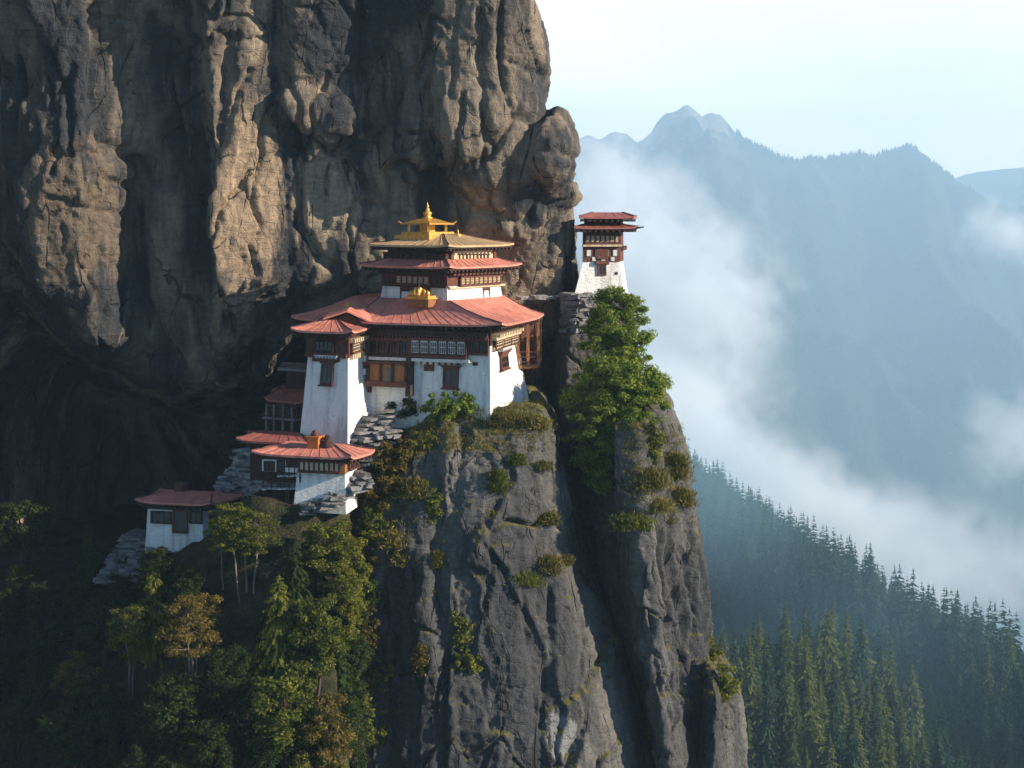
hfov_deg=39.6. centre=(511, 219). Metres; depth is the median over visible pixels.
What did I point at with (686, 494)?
grass tuft
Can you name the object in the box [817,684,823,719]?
conifer tree
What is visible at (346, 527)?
shrub
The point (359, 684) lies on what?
broadleaf tree
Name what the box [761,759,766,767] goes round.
conifer tree
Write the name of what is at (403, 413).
shrub
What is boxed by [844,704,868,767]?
conifer tree
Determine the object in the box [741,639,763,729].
conifer tree
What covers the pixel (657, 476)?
grass tuft
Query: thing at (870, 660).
conifer tree
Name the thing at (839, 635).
conifer tree
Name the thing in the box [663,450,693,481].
grass tuft
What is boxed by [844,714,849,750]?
conifer tree
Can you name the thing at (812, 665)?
conifer tree
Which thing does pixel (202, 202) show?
cliff
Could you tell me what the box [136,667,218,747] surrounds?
broadleaf tree
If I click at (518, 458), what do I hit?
grass tuft
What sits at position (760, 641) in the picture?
conifer tree
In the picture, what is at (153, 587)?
spruce tree
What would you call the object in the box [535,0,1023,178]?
sky
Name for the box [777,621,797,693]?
conifer tree
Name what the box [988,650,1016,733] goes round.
conifer tree
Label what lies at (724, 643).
conifer tree
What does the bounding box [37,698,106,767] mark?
broadleaf tree
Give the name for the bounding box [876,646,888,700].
conifer tree
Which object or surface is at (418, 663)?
shrub
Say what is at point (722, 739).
crag
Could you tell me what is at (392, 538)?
grass tuft
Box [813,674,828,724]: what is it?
conifer tree
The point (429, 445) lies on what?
shrub
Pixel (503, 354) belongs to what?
window
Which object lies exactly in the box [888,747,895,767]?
conifer tree
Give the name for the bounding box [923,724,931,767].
conifer tree
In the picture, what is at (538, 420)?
grass tuft
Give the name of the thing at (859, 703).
conifer tree
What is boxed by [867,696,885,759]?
conifer tree
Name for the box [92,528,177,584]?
stone terrace
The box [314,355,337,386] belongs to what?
window
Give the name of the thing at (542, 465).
grass tuft
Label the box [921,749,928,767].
conifer tree
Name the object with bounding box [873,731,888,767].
conifer tree
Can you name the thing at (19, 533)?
broadleaf tree
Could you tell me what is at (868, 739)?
conifer tree
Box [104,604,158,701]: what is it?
broadleaf tree
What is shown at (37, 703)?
broadleaf tree
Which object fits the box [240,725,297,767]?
broadleaf tree
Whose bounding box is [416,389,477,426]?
shrub
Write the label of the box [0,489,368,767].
hillside
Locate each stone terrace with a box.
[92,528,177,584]
[213,447,292,504]
[299,470,374,515]
[349,409,402,470]
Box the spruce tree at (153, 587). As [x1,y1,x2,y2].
[118,559,171,669]
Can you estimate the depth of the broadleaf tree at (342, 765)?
100.06 m
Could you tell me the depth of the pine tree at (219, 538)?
108.56 m
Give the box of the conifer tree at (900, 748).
[896,726,908,767]
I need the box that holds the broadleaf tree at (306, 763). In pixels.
[290,752,312,767]
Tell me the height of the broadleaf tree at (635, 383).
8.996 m
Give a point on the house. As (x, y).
(178, 516)
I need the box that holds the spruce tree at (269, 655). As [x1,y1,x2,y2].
[242,573,316,711]
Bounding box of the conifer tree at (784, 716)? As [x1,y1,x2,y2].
[773,667,798,759]
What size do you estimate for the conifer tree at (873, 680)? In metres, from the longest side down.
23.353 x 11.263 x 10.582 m
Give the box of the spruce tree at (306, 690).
[292,666,322,745]
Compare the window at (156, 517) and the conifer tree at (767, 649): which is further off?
the conifer tree at (767, 649)
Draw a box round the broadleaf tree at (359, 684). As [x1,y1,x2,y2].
[337,676,370,716]
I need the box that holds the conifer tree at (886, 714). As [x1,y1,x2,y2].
[870,692,898,751]
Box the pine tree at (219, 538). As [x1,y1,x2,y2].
[203,510,234,589]
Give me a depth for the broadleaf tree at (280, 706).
100.60 m
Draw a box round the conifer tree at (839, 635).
[835,627,842,671]
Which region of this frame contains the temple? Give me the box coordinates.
[290,202,543,471]
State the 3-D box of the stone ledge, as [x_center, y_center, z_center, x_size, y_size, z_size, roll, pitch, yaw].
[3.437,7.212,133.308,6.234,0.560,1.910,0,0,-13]
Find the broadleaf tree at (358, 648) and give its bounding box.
[343,632,370,676]
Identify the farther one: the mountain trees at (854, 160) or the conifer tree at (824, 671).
the mountain trees at (854, 160)
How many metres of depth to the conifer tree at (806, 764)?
306.34 m
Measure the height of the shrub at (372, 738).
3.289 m
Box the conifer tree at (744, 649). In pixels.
[738,635,748,668]
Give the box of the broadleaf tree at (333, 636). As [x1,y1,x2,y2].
[284,595,359,700]
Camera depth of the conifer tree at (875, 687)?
386.00 m
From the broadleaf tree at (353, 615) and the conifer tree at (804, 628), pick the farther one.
the conifer tree at (804, 628)
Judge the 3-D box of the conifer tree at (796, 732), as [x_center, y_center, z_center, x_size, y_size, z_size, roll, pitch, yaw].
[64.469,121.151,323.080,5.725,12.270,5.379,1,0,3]
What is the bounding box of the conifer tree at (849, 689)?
[839,644,857,718]
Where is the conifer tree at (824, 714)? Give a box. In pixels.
[818,697,839,755]
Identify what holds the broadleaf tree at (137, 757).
on the hillside at (237, 625)
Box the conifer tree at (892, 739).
[886,720,899,767]
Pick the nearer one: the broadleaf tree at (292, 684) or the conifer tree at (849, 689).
the broadleaf tree at (292, 684)
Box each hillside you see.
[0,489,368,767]
[707,537,1023,767]
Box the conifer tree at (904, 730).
[893,698,912,765]
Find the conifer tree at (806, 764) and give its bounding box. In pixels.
[802,747,810,767]
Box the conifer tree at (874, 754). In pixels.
[869,736,878,767]
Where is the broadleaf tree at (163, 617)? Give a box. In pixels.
[142,596,168,629]
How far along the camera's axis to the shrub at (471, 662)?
110.46 m
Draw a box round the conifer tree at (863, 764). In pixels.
[859,744,867,767]
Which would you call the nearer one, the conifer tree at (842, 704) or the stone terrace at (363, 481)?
the stone terrace at (363, 481)
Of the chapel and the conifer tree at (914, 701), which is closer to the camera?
the chapel
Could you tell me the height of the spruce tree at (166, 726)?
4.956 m
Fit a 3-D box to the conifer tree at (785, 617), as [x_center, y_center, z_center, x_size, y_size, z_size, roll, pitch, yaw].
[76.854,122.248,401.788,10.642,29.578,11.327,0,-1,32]
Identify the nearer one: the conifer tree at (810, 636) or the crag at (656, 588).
the crag at (656, 588)
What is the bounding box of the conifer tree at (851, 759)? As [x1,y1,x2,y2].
[840,702,862,767]
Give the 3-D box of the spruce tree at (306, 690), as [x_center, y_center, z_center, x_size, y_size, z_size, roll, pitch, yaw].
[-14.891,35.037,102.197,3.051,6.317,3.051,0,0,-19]
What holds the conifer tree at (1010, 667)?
on the hillside at (781, 762)
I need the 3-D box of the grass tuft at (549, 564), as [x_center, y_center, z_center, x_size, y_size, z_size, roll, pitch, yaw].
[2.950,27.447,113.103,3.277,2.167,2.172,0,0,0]
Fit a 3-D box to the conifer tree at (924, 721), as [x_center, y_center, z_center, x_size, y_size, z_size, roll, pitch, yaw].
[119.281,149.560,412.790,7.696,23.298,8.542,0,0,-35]
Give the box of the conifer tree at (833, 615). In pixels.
[820,601,842,658]
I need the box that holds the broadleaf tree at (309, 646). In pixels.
[281,631,333,700]
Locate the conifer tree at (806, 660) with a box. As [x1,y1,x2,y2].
[793,639,817,720]
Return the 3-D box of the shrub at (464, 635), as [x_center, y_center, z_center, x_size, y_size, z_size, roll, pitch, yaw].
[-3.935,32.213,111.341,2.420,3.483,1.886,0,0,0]
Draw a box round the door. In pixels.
[172,510,187,533]
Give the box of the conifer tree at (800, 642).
[790,629,804,686]
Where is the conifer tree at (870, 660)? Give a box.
[857,620,882,700]
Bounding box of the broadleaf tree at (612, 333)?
[575,285,658,374]
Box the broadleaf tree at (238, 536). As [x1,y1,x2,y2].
[207,501,284,603]
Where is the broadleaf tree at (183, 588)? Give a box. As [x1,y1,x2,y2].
[167,577,207,614]
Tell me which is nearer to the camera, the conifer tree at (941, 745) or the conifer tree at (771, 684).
the conifer tree at (771, 684)
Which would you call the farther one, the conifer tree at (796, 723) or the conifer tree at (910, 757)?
the conifer tree at (910, 757)
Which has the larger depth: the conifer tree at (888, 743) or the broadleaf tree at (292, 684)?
the conifer tree at (888, 743)
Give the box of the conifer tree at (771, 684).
[762,662,782,726]
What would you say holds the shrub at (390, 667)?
on the crag at (564, 697)
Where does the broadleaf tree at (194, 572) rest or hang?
on the hillside at (237, 625)
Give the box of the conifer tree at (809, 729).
[795,680,824,767]
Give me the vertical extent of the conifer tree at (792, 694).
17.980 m
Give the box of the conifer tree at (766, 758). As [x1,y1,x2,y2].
[760,740,772,767]
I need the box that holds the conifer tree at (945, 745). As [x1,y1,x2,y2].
[929,709,954,767]
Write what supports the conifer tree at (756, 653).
on the hillside at (781, 762)
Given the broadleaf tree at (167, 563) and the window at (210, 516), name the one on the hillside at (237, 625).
the broadleaf tree at (167, 563)
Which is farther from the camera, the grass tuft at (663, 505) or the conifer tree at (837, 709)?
the conifer tree at (837, 709)
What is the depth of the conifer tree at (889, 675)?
406.71 m
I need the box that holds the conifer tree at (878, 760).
[874,744,884,767]
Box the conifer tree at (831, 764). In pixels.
[822,735,838,767]
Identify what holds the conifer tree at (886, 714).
on the hillside at (781, 762)
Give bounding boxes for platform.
[261,479,295,501]
[276,504,312,510]
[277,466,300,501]
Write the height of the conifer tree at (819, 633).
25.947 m
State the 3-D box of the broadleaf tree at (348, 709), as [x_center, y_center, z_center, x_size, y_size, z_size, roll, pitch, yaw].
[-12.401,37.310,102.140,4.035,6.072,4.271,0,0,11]
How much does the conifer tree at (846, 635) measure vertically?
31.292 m
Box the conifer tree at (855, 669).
[843,641,866,708]
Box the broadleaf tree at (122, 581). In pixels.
[98,573,137,610]
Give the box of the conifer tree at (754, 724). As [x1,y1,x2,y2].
[749,680,765,746]
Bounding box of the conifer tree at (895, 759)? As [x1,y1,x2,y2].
[893,750,898,767]
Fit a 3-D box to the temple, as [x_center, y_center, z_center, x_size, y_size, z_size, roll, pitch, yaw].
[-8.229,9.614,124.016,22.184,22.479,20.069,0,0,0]
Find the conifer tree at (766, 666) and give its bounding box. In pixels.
[759,634,777,701]
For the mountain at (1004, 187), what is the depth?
10313.96 m
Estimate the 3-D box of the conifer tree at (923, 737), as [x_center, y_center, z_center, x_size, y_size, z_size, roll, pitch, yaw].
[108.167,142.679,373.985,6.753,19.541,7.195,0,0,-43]
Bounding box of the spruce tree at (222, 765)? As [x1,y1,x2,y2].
[214,743,235,767]
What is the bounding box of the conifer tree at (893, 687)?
[886,677,900,722]
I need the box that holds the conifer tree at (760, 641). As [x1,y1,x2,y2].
[752,627,763,683]
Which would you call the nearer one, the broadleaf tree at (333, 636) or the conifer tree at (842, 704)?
the broadleaf tree at (333, 636)
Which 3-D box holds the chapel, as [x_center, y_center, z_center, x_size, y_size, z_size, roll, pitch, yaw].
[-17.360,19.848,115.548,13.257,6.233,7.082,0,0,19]
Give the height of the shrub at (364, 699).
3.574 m
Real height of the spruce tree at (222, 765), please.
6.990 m
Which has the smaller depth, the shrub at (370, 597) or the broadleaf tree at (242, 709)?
the broadleaf tree at (242, 709)
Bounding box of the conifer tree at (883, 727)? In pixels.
[868,688,886,753]
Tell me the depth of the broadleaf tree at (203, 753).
99.21 m
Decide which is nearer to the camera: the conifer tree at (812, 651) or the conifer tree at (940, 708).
the conifer tree at (812, 651)
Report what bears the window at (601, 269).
in the watchtower
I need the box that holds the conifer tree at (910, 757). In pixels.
[904,725,918,767]
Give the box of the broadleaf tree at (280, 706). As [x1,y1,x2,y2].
[266,696,308,764]
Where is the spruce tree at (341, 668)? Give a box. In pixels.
[332,640,356,695]
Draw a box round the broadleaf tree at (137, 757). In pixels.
[113,739,167,767]
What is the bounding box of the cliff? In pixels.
[0,0,582,531]
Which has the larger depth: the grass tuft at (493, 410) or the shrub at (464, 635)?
the grass tuft at (493, 410)
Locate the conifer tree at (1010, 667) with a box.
[999,624,1023,707]
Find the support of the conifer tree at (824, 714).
on the hillside at (781, 762)
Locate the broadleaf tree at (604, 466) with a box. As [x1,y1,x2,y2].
[560,401,663,496]
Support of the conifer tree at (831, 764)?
on the hillside at (781, 762)
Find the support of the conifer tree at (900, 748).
on the hillside at (781, 762)
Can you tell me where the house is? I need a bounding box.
[135,481,243,552]
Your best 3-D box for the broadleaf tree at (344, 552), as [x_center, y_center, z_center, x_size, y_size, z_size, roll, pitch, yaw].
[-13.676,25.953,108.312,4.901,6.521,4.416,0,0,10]
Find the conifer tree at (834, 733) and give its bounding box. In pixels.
[816,707,847,767]
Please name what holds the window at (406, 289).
in the temple
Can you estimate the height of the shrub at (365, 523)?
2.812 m
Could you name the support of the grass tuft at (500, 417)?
on the crag at (564, 697)
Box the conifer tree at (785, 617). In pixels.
[771,601,797,674]
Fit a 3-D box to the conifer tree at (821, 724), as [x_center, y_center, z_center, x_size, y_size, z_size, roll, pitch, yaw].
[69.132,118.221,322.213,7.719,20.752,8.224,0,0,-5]
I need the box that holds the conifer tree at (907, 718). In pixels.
[901,697,914,760]
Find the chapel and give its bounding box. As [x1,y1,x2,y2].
[236,430,374,513]
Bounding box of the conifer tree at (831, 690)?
[823,658,846,722]
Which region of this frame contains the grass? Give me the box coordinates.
[352,395,744,699]
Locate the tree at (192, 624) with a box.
[153,592,223,720]
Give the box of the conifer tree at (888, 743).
[882,724,896,767]
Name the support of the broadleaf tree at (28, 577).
on the hillside at (237, 625)
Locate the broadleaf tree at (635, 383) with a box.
[558,346,673,423]
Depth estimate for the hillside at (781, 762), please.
541.33 m
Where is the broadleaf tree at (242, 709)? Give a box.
[216,683,277,765]
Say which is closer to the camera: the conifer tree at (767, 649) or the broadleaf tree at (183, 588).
the broadleaf tree at (183, 588)
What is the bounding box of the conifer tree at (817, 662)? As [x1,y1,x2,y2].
[810,633,828,690]
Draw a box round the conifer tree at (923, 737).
[917,728,931,765]
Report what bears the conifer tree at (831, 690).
on the hillside at (781, 762)
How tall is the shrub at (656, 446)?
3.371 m
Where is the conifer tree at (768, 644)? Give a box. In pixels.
[767,635,774,672]
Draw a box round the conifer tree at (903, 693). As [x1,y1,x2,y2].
[899,684,906,708]
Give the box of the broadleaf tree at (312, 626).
[299,609,320,635]
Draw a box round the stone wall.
[558,292,596,333]
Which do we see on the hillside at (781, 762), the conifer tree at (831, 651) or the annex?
the conifer tree at (831, 651)
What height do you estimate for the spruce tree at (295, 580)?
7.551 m
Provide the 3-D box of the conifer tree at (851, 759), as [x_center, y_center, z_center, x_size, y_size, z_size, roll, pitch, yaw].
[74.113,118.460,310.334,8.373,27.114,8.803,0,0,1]
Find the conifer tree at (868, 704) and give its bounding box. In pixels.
[862,683,874,733]
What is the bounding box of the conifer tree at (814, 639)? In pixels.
[812,613,824,653]
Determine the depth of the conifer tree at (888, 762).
338.12 m
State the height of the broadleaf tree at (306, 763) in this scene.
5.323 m
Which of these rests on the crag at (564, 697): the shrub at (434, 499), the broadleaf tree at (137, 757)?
the shrub at (434, 499)
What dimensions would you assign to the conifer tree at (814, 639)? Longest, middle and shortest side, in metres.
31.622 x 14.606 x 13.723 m
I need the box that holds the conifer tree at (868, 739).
[859,715,874,767]
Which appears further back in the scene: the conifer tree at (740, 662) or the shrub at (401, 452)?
the conifer tree at (740, 662)
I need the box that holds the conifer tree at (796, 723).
[782,684,804,766]
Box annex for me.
[262,362,306,431]
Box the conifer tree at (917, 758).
[911,741,920,767]
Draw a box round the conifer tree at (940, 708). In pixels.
[936,698,950,753]
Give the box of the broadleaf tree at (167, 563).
[132,545,176,592]
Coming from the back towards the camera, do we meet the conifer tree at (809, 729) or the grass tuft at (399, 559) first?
the conifer tree at (809, 729)
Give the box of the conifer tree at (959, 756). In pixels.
[952,742,966,767]
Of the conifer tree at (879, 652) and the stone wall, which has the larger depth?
the conifer tree at (879, 652)
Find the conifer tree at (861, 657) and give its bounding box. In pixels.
[849,618,872,702]
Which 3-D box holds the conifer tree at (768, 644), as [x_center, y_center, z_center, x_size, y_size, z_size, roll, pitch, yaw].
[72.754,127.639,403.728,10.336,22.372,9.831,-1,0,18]
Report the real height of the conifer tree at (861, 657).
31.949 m
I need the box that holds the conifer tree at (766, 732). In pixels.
[755,677,784,767]
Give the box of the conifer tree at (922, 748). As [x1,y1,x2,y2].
[918,738,928,766]
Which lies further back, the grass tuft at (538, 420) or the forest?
the forest
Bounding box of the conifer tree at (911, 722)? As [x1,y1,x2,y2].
[907,709,917,756]
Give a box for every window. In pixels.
[150,511,171,523]
[189,511,202,523]
[208,512,216,521]
[263,461,274,470]
[276,460,284,471]
[313,340,333,352]
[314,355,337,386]
[400,287,413,297]
[437,362,461,389]
[482,287,489,297]
[498,345,513,371]
[597,265,606,275]
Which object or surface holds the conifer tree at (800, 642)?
on the hillside at (781, 762)
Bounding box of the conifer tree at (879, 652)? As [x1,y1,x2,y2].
[872,626,887,678]
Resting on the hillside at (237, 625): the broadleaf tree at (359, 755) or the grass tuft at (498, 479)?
the broadleaf tree at (359, 755)
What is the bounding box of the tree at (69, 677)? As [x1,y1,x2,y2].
[50,649,104,698]
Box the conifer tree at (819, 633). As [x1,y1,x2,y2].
[814,625,822,649]
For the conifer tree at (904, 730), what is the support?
on the hillside at (781, 762)
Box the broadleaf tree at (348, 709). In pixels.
[312,695,367,756]
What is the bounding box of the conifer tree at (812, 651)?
[809,643,815,664]
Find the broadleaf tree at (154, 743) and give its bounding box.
[138,727,178,766]
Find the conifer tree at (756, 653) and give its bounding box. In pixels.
[742,623,766,707]
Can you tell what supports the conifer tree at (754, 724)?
on the hillside at (781, 762)
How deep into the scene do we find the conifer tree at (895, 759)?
353.92 m
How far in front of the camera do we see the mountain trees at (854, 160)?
7948.43 m
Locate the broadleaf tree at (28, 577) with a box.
[5,562,49,610]
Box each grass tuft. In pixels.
[372,528,417,551]
[388,550,410,567]
[394,476,431,501]
[429,548,448,570]
[455,406,499,418]
[471,410,526,428]
[482,468,515,496]
[504,570,546,589]
[506,451,529,466]
[517,412,553,432]
[531,458,556,472]
[533,553,567,577]
[536,510,563,527]
[562,553,577,565]
[595,510,662,533]
[619,466,681,492]
[634,496,678,516]
[641,726,651,742]
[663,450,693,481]
[672,485,701,509]
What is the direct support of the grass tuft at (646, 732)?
on the crag at (656, 588)
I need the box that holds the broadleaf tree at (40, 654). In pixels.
[21,620,78,696]
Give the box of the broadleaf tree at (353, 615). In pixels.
[339,582,369,641]
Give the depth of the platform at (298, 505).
111.79 m
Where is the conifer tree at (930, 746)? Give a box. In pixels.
[919,717,934,762]
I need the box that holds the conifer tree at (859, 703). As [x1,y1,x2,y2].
[849,676,866,732]
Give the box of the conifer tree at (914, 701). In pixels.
[902,661,931,749]
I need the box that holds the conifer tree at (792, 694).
[788,676,798,720]
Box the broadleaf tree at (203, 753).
[183,714,242,767]
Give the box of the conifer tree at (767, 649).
[762,632,774,682]
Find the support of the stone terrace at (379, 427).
on the crag at (564, 697)
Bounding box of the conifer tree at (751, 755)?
[746,714,758,767]
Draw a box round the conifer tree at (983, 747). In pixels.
[972,697,994,767]
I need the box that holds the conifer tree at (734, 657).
[731,637,743,697]
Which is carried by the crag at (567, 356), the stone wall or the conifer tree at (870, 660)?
the stone wall
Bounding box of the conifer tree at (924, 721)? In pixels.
[919,702,931,739]
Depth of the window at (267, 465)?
113.18 m
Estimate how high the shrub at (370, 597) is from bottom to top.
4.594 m
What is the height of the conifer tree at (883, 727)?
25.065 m
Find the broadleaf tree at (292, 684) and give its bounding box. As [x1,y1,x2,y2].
[246,661,326,767]
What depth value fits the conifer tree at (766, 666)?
360.56 m
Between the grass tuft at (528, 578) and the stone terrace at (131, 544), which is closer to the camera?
the grass tuft at (528, 578)
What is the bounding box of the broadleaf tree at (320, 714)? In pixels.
[299,693,357,767]
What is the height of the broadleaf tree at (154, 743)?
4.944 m
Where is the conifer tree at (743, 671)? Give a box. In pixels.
[741,625,758,691]
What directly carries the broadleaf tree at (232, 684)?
on the hillside at (237, 625)
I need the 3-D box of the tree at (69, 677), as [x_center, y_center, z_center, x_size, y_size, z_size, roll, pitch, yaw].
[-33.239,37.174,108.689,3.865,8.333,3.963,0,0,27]
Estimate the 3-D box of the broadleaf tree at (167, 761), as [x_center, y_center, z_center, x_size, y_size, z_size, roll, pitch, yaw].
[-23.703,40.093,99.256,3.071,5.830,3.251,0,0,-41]
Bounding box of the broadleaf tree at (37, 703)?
[13,669,66,729]
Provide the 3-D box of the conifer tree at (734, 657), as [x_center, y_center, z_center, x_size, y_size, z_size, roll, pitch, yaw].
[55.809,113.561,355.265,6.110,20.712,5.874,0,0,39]
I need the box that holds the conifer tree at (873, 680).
[864,667,886,718]
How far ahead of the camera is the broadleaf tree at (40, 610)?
116.95 m
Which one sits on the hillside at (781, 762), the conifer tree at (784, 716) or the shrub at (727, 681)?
the conifer tree at (784, 716)
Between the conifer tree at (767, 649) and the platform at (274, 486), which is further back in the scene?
the conifer tree at (767, 649)
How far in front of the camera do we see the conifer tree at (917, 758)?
340.71 m
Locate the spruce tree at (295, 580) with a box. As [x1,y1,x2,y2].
[276,539,318,627]
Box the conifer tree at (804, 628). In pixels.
[793,606,812,663]
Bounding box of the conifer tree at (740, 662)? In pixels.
[729,629,743,690]
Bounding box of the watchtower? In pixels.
[574,212,643,293]
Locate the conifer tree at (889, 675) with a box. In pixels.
[882,640,901,712]
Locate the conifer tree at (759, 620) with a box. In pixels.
[755,616,763,646]
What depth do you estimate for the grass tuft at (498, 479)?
112.94 m
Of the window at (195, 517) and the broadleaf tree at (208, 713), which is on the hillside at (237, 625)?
the broadleaf tree at (208, 713)
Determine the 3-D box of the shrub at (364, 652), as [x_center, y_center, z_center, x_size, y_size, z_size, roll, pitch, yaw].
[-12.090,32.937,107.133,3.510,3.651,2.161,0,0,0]
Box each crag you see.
[350,383,654,767]
[550,299,636,616]
[576,390,713,767]
[696,643,748,767]
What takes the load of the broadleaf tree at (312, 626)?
on the hillside at (237, 625)
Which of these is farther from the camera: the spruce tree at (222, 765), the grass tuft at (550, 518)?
the grass tuft at (550, 518)
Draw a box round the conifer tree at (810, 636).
[806,619,815,655]
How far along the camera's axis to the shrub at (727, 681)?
114.67 m
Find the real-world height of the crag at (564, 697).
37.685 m
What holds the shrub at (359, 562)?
on the hillside at (237, 625)
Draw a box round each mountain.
[573,105,1023,650]
[955,167,1023,210]
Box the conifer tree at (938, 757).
[928,724,947,767]
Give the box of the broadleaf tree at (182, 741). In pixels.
[167,731,202,767]
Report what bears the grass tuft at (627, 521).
on the crag at (656, 588)
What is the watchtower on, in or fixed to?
on the crag at (567, 356)
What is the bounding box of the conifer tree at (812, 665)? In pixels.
[795,633,819,712]
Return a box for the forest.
[688,445,1023,725]
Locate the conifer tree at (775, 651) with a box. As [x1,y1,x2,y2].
[771,642,777,669]
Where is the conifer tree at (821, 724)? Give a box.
[812,701,826,767]
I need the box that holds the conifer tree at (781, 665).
[771,636,797,717]
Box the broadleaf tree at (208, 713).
[193,703,224,742]
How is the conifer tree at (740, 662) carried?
on the hillside at (781, 762)
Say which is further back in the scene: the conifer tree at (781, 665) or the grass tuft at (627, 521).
the conifer tree at (781, 665)
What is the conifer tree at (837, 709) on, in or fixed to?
on the hillside at (781, 762)
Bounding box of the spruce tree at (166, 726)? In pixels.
[150,696,173,750]
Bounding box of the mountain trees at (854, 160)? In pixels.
[735,128,1023,218]
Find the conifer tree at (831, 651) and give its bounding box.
[814,607,843,684]
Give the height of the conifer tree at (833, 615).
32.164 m
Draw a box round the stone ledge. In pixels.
[515,293,566,299]
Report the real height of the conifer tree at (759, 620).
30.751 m
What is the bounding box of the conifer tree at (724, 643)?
[719,627,731,662]
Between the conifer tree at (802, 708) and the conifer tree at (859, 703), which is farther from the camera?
the conifer tree at (859, 703)
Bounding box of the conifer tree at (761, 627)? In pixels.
[757,626,769,665]
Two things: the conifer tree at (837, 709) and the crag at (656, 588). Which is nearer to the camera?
the crag at (656, 588)
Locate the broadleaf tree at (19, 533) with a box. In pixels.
[0,497,61,570]
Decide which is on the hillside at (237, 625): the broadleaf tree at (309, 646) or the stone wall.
the broadleaf tree at (309, 646)
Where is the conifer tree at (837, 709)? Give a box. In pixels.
[830,682,846,757]
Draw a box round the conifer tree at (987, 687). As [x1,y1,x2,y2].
[979,649,994,726]
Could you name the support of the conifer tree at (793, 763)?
on the hillside at (781, 762)
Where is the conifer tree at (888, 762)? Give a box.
[886,750,891,764]
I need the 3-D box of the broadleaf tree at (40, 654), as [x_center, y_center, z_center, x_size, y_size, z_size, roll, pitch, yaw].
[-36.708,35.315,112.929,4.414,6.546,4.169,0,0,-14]
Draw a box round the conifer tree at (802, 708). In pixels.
[798,673,812,724]
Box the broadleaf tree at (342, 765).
[332,758,349,767]
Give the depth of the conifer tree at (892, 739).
361.17 m
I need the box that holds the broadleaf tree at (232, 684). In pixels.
[200,643,257,720]
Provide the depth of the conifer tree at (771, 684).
350.23 m
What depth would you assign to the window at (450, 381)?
117.95 m
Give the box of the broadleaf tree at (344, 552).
[300,518,367,578]
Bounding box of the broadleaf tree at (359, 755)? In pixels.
[347,732,371,767]
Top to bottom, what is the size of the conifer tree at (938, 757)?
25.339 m
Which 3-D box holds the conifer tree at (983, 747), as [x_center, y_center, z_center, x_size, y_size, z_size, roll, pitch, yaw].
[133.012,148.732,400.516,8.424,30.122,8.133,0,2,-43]
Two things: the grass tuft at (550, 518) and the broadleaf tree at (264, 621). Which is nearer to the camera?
the broadleaf tree at (264, 621)
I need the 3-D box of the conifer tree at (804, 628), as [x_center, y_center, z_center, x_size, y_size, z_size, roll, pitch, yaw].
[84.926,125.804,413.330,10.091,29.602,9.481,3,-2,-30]
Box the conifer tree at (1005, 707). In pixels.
[991,677,1008,740]
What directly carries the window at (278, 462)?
in the chapel
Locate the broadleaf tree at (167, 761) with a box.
[148,751,191,767]
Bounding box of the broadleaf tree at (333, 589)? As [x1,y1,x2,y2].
[317,561,362,629]
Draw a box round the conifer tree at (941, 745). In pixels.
[934,724,946,763]
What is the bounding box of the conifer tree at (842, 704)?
[837,672,848,742]
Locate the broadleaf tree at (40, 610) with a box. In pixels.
[22,578,66,628]
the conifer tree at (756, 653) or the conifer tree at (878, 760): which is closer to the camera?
the conifer tree at (878, 760)
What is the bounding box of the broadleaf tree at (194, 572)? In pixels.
[171,560,205,597]
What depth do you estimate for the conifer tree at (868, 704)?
378.29 m
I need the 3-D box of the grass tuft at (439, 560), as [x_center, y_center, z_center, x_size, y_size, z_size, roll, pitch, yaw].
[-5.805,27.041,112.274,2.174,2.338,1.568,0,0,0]
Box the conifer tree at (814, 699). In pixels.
[805,684,822,733]
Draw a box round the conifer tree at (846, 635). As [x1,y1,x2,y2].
[836,611,854,672]
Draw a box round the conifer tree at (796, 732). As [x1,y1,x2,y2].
[785,728,801,767]
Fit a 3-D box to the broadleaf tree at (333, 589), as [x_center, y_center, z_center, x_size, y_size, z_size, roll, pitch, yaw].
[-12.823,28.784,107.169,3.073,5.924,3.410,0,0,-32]
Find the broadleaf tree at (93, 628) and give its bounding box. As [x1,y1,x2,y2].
[72,593,133,666]
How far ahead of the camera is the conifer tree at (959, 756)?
365.17 m
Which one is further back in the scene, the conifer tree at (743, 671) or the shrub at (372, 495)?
the conifer tree at (743, 671)
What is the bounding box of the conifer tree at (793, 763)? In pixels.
[785,725,801,767]
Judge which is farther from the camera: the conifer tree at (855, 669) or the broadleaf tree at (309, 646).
the conifer tree at (855, 669)
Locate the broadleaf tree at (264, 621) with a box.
[258,599,291,626]
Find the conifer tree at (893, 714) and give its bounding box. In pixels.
[887,690,899,736]
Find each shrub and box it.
[340,524,362,548]
[342,634,374,679]
[345,689,374,730]
[346,555,374,591]
[351,507,397,541]
[355,473,404,511]
[356,604,382,649]
[357,571,383,626]
[361,542,381,567]
[361,655,389,711]
[363,712,387,745]
[370,438,414,480]
[380,661,395,681]
[384,397,418,430]
[406,430,437,450]
[410,643,430,677]
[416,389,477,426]
[422,488,444,525]
[448,610,474,653]
[454,653,482,674]
[643,421,667,461]
[709,635,723,662]
[715,662,741,702]
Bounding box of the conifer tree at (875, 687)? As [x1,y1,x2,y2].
[866,664,883,713]
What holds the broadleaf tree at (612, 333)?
on the crag at (656, 588)
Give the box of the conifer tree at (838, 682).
[833,668,843,707]
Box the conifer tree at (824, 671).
[816,640,832,701]

